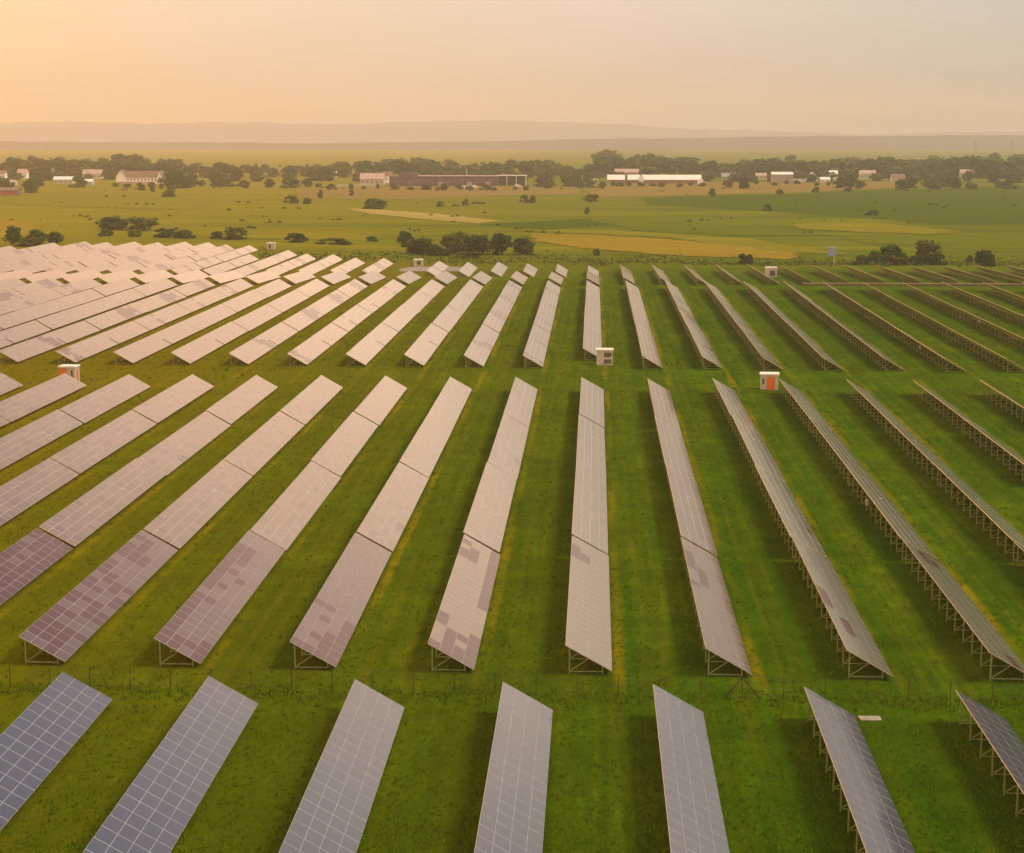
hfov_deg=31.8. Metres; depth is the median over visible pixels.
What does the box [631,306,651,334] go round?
solar table
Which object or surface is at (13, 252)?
solar table
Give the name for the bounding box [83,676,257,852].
solar table
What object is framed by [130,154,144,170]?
tree
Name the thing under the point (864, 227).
field
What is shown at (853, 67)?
sky
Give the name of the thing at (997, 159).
tree
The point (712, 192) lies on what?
shrub
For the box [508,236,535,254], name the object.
tree
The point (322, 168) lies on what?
tree
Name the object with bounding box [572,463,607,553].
solar table
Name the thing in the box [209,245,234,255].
solar table
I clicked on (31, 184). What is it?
tree
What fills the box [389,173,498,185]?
factory
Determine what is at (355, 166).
tree
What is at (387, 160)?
tree
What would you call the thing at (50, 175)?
tree
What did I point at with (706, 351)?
solar table
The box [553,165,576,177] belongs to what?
tree
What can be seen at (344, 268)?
solar table
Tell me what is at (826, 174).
tree
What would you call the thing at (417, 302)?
solar table
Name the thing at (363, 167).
tree
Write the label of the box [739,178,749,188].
tree
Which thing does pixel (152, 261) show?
solar table
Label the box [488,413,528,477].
solar table
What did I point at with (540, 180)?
tree
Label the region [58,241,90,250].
solar table
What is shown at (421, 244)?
tree
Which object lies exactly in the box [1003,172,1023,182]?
tree
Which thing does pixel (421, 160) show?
tree
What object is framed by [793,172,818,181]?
house
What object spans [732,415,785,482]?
solar table
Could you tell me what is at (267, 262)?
solar table
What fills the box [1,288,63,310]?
solar table
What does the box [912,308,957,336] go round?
solar table
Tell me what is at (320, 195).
shrub
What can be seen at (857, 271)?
solar table
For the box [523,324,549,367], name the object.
solar table
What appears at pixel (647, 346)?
solar table
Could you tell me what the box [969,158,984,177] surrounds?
tree
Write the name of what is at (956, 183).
tree
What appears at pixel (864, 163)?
tree
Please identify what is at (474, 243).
tree
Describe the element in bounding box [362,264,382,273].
solar table
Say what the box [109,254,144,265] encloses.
solar table
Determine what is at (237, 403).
solar table
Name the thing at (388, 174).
house
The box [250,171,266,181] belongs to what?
tree
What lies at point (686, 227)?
field
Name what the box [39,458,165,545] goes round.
solar table
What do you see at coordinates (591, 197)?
shrub
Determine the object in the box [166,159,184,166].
tree
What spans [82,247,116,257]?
solar table
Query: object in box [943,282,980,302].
solar table
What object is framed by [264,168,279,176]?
tree
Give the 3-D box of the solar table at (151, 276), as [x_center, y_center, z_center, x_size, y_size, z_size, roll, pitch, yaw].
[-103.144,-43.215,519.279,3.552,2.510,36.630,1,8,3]
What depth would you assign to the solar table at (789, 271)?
575.48 m
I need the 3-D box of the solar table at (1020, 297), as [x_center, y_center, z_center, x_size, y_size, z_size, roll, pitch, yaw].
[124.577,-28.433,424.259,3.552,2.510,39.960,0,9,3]
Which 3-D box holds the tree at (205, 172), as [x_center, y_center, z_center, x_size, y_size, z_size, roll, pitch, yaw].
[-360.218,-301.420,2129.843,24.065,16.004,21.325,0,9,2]
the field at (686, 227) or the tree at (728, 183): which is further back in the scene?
the tree at (728, 183)
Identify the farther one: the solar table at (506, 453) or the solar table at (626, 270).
the solar table at (626, 270)
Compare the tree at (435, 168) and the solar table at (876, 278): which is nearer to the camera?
the solar table at (876, 278)
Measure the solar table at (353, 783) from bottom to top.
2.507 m
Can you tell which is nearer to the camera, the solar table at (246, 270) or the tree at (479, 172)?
the solar table at (246, 270)
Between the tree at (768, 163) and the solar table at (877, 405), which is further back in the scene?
the tree at (768, 163)
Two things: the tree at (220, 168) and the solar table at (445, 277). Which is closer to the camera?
the solar table at (445, 277)
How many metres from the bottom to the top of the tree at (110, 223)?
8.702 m
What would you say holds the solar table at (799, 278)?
on the ground at (670, 617)
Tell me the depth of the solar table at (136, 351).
346.29 m
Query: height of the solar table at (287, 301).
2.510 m
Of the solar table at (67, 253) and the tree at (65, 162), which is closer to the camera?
the solar table at (67, 253)
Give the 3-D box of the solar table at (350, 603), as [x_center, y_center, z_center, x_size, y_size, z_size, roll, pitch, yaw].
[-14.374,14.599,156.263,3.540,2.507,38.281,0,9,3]
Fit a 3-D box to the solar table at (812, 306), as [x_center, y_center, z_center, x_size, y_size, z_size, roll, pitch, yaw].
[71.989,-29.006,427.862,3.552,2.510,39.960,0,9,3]
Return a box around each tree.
[0,162,16,177]
[0,178,15,186]
[2,158,26,172]
[2,225,21,243]
[9,172,23,179]
[19,157,40,176]
[21,177,38,192]
[25,228,48,240]
[27,172,42,178]
[28,158,69,177]
[32,177,44,185]
[43,173,54,180]
[44,230,64,243]
[54,160,69,174]
[64,158,93,176]
[68,175,88,187]
[83,173,93,178]
[86,160,111,171]
[95,215,129,229]
[101,171,115,179]
[103,160,122,176]
[109,153,133,172]
[118,163,135,171]
[123,183,131,187]
[124,216,159,230]
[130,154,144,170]
[131,160,155,170]
[147,182,155,187]
[149,161,173,171]
[155,158,166,164]
[157,169,191,187]
[164,177,189,188]
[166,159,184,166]
[170,162,186,176]
[182,165,197,177]
[185,174,199,186]
[190,163,203,172]
[198,180,204,185]
[199,166,217,177]
[208,171,219,179]
[210,173,226,187]
[213,162,232,176]
[225,177,237,186]
[227,166,243,177]
[228,169,243,180]
[237,180,249,187]
[241,164,249,172]
[248,165,263,177]
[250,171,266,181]
[259,164,269,170]
[263,178,275,186]
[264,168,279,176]
[279,178,301,187]
[280,167,297,176]
[280,172,292,180]
[294,165,303,172]
[299,166,316,176]
[300,178,312,186]
[306,170,324,180]
[309,164,323,170]
[315,165,330,169]
[315,183,323,187]
[318,168,338,180]
[325,183,337,189]
[331,161,352,176]
[352,161,361,171]
[352,172,362,181]
[357,160,371,172]
[369,164,395,174]
[372,161,388,168]
[380,158,393,163]
[386,159,416,175]
[389,185,399,189]
[396,230,414,246]
[401,236,437,253]
[402,161,425,174]
[408,157,427,172]
[421,184,431,189]
[422,160,441,174]
[439,164,462,174]
[439,184,448,189]
[439,231,469,253]
[441,159,454,164]
[442,161,459,170]
[454,184,463,189]
[456,165,476,174]
[462,234,493,253]
[468,169,484,174]
[470,163,478,169]
[477,164,491,174]
[479,183,492,189]
[485,233,514,254]
[488,162,512,174]
[505,159,515,171]
[508,160,536,176]
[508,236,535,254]
[530,159,545,176]
[532,176,550,186]
[535,162,557,177]
[541,172,554,180]
[543,179,555,187]
[544,159,561,170]
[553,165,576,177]
[560,175,581,186]
[575,168,583,177]
[575,180,584,187]
[580,173,596,181]
[582,159,614,177]
[583,181,598,187]
[590,150,624,160]
[593,155,625,172]
[598,181,606,187]
[605,157,624,174]
[608,171,625,174]
[622,157,636,168]
[623,161,643,175]
[633,154,641,160]
[634,156,662,174]
[642,153,655,159]
[656,159,688,174]
[657,157,672,163]
[658,182,665,186]
[675,156,700,172]
[678,162,701,174]
[697,160,722,177]
[698,170,714,181]
[712,164,733,177]
[722,180,732,187]
[728,173,740,181]
[729,176,754,181]
[730,162,751,175]
[738,161,770,176]
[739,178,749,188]
[751,158,779,175]
[767,161,802,178]
[767,171,771,181]
[785,154,796,165]
[794,160,822,178]
[805,174,816,181]
[815,162,831,176]
[818,171,838,181]
[821,158,855,176]
[831,177,847,187]
[844,174,857,186]
[845,159,859,176]
[846,156,860,163]
[852,158,879,177]
[855,180,866,187]
[868,173,882,180]
[868,250,881,261]
[870,162,893,178]
[874,243,909,263]
[876,156,887,168]
[880,156,907,169]
[891,170,907,178]
[895,179,908,188]
[896,166,915,178]
[902,159,925,173]
[906,178,917,187]
[913,161,945,178]
[914,239,944,262]
[917,172,933,181]
[924,176,946,188]
[925,157,946,166]
[927,155,940,160]
[934,163,951,174]
[940,176,954,186]
[941,156,971,166]
[944,158,965,177]
[951,177,962,187]
[961,170,976,180]
[963,182,978,188]
[964,155,981,168]
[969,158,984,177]
[973,159,1004,177]
[974,250,994,262]
[979,156,1002,171]
[986,171,1001,182]
[987,152,1002,161]
[994,181,1003,187]
[998,159,1012,177]
[1001,178,1017,188]
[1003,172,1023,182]
[1006,157,1023,177]
[1008,153,1023,161]
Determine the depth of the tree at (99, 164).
2145.50 m
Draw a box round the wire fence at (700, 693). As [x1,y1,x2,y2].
[0,666,1004,700]
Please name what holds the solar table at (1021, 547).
on the ground at (670, 617)
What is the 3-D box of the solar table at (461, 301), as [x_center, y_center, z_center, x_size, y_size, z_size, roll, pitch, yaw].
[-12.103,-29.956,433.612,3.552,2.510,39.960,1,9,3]
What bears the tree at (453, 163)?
on the ground at (670, 617)
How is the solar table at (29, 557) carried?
on the ground at (670, 617)
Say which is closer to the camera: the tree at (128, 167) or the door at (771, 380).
the door at (771, 380)
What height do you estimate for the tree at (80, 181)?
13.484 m
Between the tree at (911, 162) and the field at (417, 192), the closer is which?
the field at (417, 192)
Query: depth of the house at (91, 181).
1806.48 m
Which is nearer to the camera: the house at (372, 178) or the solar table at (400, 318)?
the solar table at (400, 318)
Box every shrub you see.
[13,237,44,246]
[98,228,113,235]
[127,230,142,236]
[137,184,145,189]
[154,227,173,237]
[162,188,176,196]
[171,229,195,237]
[210,231,224,238]
[222,226,248,239]
[283,195,298,202]
[284,232,308,242]
[303,197,311,203]
[314,237,352,244]
[317,189,322,198]
[362,198,387,208]
[366,236,377,241]
[422,246,451,255]
[436,201,444,206]
[450,251,484,258]
[462,198,468,204]
[519,194,527,202]
[528,195,535,202]
[582,194,599,201]
[593,248,599,255]
[708,188,715,195]
[738,253,753,263]
[763,203,771,210]
[776,189,782,193]
[811,187,819,191]
[853,255,870,264]
[864,210,878,214]
[886,255,908,265]
[907,255,930,265]
[930,252,947,265]
[966,255,972,260]
[981,253,996,266]
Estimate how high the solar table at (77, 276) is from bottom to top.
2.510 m
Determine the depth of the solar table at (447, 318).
392.03 m
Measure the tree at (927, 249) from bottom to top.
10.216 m
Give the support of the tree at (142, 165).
on the ground at (670, 617)
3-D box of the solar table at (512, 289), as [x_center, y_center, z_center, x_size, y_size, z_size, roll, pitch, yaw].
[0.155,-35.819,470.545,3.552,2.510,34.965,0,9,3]
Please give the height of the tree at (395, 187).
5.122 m
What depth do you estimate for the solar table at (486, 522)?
190.94 m
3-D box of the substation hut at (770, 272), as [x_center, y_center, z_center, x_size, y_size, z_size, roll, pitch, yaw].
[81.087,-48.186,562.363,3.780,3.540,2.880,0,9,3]
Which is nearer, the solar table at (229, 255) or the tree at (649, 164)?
the solar table at (229, 255)
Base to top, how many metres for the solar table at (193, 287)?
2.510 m
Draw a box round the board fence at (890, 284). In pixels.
[802,283,1023,286]
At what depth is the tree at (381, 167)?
2102.49 m
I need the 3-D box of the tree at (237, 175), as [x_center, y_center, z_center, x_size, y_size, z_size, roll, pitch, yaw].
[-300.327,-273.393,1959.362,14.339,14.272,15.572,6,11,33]
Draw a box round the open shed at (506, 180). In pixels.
[499,175,526,185]
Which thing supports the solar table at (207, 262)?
on the ground at (670, 617)
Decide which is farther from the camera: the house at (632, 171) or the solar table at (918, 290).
the house at (632, 171)
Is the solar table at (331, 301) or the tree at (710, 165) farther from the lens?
the tree at (710, 165)
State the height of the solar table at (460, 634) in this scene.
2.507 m
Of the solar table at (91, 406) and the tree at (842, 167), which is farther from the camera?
the tree at (842, 167)
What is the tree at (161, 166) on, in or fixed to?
on the ground at (670, 617)
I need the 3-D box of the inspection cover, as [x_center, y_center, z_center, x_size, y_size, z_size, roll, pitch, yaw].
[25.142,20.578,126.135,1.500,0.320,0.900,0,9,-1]
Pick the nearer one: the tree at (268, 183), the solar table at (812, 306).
the solar table at (812, 306)
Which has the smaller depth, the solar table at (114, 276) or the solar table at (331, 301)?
the solar table at (331, 301)
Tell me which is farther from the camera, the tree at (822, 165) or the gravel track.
the tree at (822, 165)
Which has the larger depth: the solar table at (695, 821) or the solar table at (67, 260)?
the solar table at (67, 260)
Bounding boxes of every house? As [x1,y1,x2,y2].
[0,170,7,177]
[17,169,28,178]
[53,176,74,183]
[82,169,103,178]
[83,179,94,184]
[360,172,385,184]
[383,171,392,182]
[614,169,638,174]
[721,173,729,180]
[755,173,766,178]
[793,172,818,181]
[819,177,830,181]
[828,170,837,179]
[858,170,875,178]
[890,174,905,181]
[959,169,974,177]
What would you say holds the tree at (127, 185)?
on the ground at (670, 617)
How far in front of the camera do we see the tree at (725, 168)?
2110.72 m
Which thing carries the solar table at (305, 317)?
on the ground at (670, 617)
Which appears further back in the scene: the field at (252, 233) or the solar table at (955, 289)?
the field at (252, 233)
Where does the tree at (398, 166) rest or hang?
on the ground at (670, 617)
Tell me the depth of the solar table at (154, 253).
690.27 m
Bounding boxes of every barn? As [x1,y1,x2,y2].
[607,175,702,182]
[771,172,793,182]
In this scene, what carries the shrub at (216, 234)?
on the ground at (670, 617)
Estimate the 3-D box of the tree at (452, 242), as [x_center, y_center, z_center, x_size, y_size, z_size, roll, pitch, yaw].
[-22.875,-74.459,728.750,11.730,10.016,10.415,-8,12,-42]
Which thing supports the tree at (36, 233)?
on the ground at (670, 617)
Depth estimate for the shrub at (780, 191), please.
1498.21 m
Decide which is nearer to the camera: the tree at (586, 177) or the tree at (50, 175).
the tree at (586, 177)
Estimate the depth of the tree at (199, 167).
2408.33 m
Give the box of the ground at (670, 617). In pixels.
[0,149,1023,852]
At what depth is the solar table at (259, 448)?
231.46 m
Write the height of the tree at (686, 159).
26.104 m
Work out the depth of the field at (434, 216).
1084.11 m
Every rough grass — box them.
[0,670,1023,724]
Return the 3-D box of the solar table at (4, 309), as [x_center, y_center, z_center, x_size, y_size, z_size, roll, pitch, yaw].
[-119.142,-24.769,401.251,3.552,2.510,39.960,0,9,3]
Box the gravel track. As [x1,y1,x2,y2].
[399,267,476,270]
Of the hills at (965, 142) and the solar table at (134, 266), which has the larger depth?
the hills at (965, 142)
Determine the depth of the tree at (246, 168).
2411.53 m
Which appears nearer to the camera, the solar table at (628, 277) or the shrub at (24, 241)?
the solar table at (628, 277)
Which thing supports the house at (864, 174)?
on the ground at (670, 617)
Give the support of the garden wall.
on the ground at (670, 617)
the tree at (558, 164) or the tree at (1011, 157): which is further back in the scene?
the tree at (1011, 157)
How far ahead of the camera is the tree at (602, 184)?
1672.15 m
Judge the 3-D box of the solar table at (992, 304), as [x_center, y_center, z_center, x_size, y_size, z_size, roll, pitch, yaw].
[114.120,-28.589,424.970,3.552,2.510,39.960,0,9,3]
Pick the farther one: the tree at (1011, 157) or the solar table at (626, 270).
the tree at (1011, 157)
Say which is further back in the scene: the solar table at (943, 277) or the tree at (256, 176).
the tree at (256, 176)
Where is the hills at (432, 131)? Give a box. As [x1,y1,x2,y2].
[0,120,1023,142]
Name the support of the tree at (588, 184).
on the ground at (670, 617)
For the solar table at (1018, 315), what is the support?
on the ground at (670, 617)
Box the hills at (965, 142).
[0,135,1023,149]
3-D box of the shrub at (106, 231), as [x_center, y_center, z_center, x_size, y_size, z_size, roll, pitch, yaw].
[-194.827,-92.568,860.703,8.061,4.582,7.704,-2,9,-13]
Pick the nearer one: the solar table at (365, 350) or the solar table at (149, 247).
the solar table at (365, 350)
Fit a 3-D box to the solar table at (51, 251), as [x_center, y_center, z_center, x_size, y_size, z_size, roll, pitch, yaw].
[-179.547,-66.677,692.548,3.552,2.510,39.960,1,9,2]
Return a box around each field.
[0,193,227,209]
[0,218,40,237]
[167,225,380,239]
[293,186,581,198]
[347,208,502,222]
[483,219,611,229]
[524,229,852,253]
[531,234,800,259]
[584,181,896,196]
[595,219,826,235]
[642,185,1023,224]
[792,222,957,233]
[842,233,1023,248]
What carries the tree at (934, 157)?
on the ground at (670, 617)
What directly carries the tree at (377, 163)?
on the ground at (670, 617)
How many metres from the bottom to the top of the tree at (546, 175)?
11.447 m
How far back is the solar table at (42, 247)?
723.92 m
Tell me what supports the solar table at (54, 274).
on the ground at (670, 617)
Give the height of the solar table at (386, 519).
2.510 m
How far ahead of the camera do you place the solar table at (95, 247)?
726.89 m
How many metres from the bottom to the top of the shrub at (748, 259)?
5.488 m
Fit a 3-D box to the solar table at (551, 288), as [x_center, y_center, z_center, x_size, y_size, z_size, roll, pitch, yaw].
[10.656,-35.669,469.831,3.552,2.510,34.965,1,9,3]
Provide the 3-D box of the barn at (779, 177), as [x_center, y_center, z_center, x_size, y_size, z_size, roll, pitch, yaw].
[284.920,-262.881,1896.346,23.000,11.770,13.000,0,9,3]
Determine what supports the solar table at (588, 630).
on the ground at (670, 617)
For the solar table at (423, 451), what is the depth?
230.15 m
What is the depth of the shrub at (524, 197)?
1307.88 m
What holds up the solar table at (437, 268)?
on the ground at (670, 617)
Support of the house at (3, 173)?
on the ground at (670, 617)
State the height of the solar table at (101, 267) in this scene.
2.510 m
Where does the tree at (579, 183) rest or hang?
on the ground at (670, 617)
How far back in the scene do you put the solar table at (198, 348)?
345.57 m
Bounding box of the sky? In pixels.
[0,0,1023,134]
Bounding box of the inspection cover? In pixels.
[858,716,881,720]
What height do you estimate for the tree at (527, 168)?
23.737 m
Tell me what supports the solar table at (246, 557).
on the ground at (670, 617)
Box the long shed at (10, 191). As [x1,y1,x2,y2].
[0,188,21,195]
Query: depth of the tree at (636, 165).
2078.92 m
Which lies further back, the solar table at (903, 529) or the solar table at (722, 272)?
the solar table at (722, 272)
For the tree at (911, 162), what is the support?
on the ground at (670, 617)
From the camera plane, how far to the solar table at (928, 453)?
226.72 m
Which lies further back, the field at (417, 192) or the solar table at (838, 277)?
the field at (417, 192)
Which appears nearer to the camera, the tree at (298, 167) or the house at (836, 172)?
the house at (836, 172)
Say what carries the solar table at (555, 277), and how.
on the ground at (670, 617)
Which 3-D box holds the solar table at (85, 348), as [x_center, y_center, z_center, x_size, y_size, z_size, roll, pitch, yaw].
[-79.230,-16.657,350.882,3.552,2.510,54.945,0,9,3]
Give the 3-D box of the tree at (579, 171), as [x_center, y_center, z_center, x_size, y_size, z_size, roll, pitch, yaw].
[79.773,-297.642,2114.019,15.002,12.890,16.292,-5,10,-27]
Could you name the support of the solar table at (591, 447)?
on the ground at (670, 617)
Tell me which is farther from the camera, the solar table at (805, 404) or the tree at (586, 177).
the tree at (586, 177)
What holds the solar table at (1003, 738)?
on the ground at (670, 617)
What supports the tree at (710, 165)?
on the ground at (670, 617)
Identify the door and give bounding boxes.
[59,369,65,375]
[767,377,774,389]
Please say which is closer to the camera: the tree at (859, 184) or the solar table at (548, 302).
the solar table at (548, 302)
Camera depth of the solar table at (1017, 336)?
354.59 m
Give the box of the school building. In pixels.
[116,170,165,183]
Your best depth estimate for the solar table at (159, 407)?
271.42 m
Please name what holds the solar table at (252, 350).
on the ground at (670, 617)
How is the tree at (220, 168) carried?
on the ground at (670, 617)
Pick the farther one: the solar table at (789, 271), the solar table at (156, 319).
the solar table at (789, 271)
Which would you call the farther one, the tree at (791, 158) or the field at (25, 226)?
the tree at (791, 158)
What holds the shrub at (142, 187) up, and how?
on the ground at (670, 617)
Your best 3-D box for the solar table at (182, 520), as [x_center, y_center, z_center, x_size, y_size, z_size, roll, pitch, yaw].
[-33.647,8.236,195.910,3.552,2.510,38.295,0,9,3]
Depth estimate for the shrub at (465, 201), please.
1254.22 m
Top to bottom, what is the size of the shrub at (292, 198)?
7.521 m
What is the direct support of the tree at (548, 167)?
on the ground at (670, 617)
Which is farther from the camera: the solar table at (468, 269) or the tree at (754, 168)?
the tree at (754, 168)
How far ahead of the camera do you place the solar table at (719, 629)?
150.26 m
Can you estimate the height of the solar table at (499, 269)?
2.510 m
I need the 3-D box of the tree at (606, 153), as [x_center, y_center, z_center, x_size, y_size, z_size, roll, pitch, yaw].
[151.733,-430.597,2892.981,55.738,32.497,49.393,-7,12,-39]
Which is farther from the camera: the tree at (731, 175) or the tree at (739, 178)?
the tree at (731, 175)
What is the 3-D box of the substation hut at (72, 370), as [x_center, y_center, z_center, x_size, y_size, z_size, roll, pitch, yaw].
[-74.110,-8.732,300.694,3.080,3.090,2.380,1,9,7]
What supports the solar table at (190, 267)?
on the ground at (670, 617)
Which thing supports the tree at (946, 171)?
on the ground at (670, 617)
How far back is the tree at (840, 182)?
1685.91 m
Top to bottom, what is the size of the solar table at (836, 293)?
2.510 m
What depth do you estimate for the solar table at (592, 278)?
510.13 m
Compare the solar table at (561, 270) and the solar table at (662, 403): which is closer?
the solar table at (662, 403)
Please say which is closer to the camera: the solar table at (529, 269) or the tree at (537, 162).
the solar table at (529, 269)
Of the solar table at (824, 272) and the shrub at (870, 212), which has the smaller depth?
the solar table at (824, 272)
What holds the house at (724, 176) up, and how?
on the ground at (670, 617)
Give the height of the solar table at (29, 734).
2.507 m
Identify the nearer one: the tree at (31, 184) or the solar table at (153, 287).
the solar table at (153, 287)
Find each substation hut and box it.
[58,364,79,380]
[267,242,275,248]
[413,259,422,266]
[596,348,613,365]
[760,372,778,389]
[765,267,777,277]
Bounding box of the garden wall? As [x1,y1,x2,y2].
[337,185,375,186]
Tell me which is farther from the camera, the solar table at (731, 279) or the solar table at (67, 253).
the solar table at (67, 253)
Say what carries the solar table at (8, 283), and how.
on the ground at (670, 617)
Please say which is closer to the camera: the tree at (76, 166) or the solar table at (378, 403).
the solar table at (378, 403)
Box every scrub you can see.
[9,187,1016,233]
[258,246,1023,267]
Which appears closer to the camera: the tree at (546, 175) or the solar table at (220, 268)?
the solar table at (220, 268)
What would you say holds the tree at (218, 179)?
on the ground at (670, 617)
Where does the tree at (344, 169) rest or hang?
on the ground at (670, 617)
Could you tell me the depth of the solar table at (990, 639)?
149.30 m
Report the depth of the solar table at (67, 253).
688.40 m
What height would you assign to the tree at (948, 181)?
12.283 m
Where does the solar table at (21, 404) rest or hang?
on the ground at (670, 617)
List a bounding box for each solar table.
[0,246,16,252]
[0,248,30,257]
[0,254,32,264]
[0,261,24,272]
[0,269,32,279]
[0,277,25,290]
[0,288,23,301]
[0,302,14,314]
[0,303,57,328]
[0,320,50,347]
[0,321,99,362]
[0,373,22,394]
[0,373,86,423]
[0,409,82,469]
[0,416,9,426]
[0,458,78,525]
[0,528,72,604]
[0,672,111,830]
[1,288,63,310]
[12,261,55,272]
[13,277,63,294]
[19,254,58,265]
[19,530,177,663]
[22,270,65,283]
[26,247,62,257]
[27,243,59,251]
[36,303,102,328]
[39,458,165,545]
[44,261,84,272]
[44,289,104,310]
[49,254,88,265]
[50,410,155,472]
[52,248,86,257]
[53,277,101,295]
[56,321,149,363]
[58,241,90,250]
[59,270,102,283]
[60,374,150,422]
[75,261,116,271]
[78,254,114,266]
[81,242,112,251]
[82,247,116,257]
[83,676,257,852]
[85,303,147,329]
[89,289,144,312]
[93,278,138,295]
[96,270,137,283]
[107,262,145,272]
[109,248,141,258]
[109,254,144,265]
[110,242,141,251]
[114,321,199,363]
[133,278,176,295]
[133,374,213,422]
[134,270,172,283]
[134,289,185,311]
[134,303,190,329]
[136,242,164,251]
[137,255,171,266]
[138,247,169,258]
[138,411,230,475]
[139,262,172,272]
[144,460,251,548]
[154,530,284,666]
[163,242,191,251]
[165,248,194,258]
[165,256,195,267]
[171,263,202,274]
[171,270,208,282]
[171,321,247,364]
[173,278,214,295]
[177,289,226,311]
[184,304,236,329]
[187,250,215,260]
[189,242,215,252]
[194,256,222,267]
[203,262,236,275]
[207,375,277,423]
[208,270,245,284]
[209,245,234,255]
[215,250,241,261]
[215,278,252,296]
[222,289,266,311]
[224,411,303,474]
[228,254,258,266]
[229,322,297,365]
[233,304,281,330]
[234,245,257,255]
[235,263,263,275]
[246,270,279,283]
[251,461,340,549]
[254,256,281,267]
[255,279,290,296]
[267,261,296,274]
[267,289,308,311]
[273,250,296,260]
[279,679,403,852]
[280,375,342,423]
[282,304,326,330]
[283,270,314,284]
[287,323,347,365]
[288,254,315,266]
[290,532,391,668]
[296,279,328,296]
[298,262,326,274]
[311,412,377,476]
[313,290,349,312]
[317,254,342,266]
[321,270,350,284]
[330,264,352,273]
[332,305,371,331]
[337,279,367,296]
[343,257,364,268]
[346,322,397,365]
[355,375,406,424]
[357,290,390,312]
[357,462,428,550]
[359,271,385,283]
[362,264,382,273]
[374,258,392,269]
[378,279,405,297]
[382,305,416,331]
[397,271,420,284]
[399,412,453,477]
[403,290,432,313]
[404,323,447,366]
[420,279,444,297]
[426,261,448,275]
[428,534,499,670]
[429,377,471,425]
[432,305,462,331]
[435,271,456,283]
[448,290,474,312]
[459,262,477,276]
[461,279,482,297]
[463,462,516,551]
[464,324,499,367]
[473,271,491,284]
[474,682,552,852]
[483,305,508,332]
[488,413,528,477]
[491,262,507,276]
[494,291,515,313]
[502,280,521,297]
[504,377,536,426]
[511,271,527,284]
[523,263,536,276]
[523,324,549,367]
[534,306,554,332]
[539,291,557,313]
[544,281,560,297]
[548,272,562,283]
[556,264,567,276]
[565,535,611,673]
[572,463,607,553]
[576,414,605,478]
[579,377,604,426]
[583,324,601,360]
[584,306,600,332]
[585,291,600,314]
[586,281,599,298]
[587,271,599,284]
[588,265,598,276]
[620,265,632,275]
[622,270,634,284]
[625,280,641,298]
[628,292,645,313]
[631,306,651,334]
[636,325,661,368]
[647,378,679,427]
[652,265,666,276]
[653,684,728,852]
[655,270,670,284]
[655,415,694,482]
[665,281,683,298]
[666,465,716,555]
[670,292,692,315]
[678,307,702,334]
[681,537,751,675]
[684,265,697,276]
[687,325,721,369]
[689,270,705,284]
[704,281,724,299]
[713,292,738,314]
[713,378,754,429]
[716,265,729,277]
[724,271,743,284]
[724,307,753,334]
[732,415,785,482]
[739,326,782,369]
[744,281,768,300]
[748,265,764,277]
[755,465,826,558]
[756,293,785,316]
[758,271,779,285]
[771,308,804,333]
[779,379,832,430]
[780,265,800,277]
[783,281,810,300]
[790,326,842,370]
[792,271,813,284]
[792,538,892,677]
[797,292,831,316]
[804,687,914,852]
[808,416,874,484]
[812,265,834,277]
[819,309,855,334]
[823,282,850,301]
[827,271,851,283]
[841,293,873,315]
[842,326,902,370]
[844,266,866,277]
[846,379,907,431]
[846,466,936,560]
[861,271,886,282]
[863,282,893,301]
[865,308,906,336]
[876,265,904,277]
[884,294,919,315]
[884,416,963,485]
[893,326,962,371]
[895,271,922,282]
[902,282,936,301]
[902,539,1023,680]
[909,266,937,278]
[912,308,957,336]
[913,380,985,432]
[927,294,968,317]
[930,272,961,283]
[939,468,1023,561]
[941,265,970,277]
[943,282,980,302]
[948,328,1023,371]
[956,690,1023,815]
[959,308,1012,337]
[963,418,1023,480]
[965,272,997,283]
[970,293,1017,317]
[973,265,1006,277]
[980,380,1023,419]
[983,283,1021,302]
[999,271,1023,283]
[1000,327,1023,348]
[1006,266,1023,274]
[1006,309,1023,324]
[1013,294,1023,304]
[1014,542,1023,566]
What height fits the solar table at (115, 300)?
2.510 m
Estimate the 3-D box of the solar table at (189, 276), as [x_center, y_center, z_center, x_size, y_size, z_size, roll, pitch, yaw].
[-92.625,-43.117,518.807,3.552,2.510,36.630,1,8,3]
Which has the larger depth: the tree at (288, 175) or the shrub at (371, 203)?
the tree at (288, 175)
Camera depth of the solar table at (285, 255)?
674.88 m
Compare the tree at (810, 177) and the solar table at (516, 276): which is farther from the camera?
the tree at (810, 177)
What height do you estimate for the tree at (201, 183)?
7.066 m
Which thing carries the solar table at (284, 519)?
on the ground at (670, 617)
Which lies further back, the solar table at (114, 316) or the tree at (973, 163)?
the tree at (973, 163)
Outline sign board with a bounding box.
[828,247,835,256]
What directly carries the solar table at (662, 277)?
on the ground at (670, 617)
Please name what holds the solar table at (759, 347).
on the ground at (670, 617)
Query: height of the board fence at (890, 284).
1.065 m
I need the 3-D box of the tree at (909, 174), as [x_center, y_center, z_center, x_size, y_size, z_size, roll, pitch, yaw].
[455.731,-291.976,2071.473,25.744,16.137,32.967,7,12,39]
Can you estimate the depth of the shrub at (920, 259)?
639.84 m
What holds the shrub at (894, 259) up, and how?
on the ground at (670, 617)
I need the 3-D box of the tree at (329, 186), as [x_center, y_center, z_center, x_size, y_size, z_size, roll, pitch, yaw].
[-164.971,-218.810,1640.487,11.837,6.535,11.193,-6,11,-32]
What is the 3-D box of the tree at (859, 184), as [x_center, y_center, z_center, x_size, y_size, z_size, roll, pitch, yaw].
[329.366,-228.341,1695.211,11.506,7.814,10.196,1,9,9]
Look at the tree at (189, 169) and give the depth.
2125.46 m
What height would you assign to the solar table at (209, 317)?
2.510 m
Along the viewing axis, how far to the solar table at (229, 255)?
674.20 m
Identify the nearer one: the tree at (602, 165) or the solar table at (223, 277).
the solar table at (223, 277)

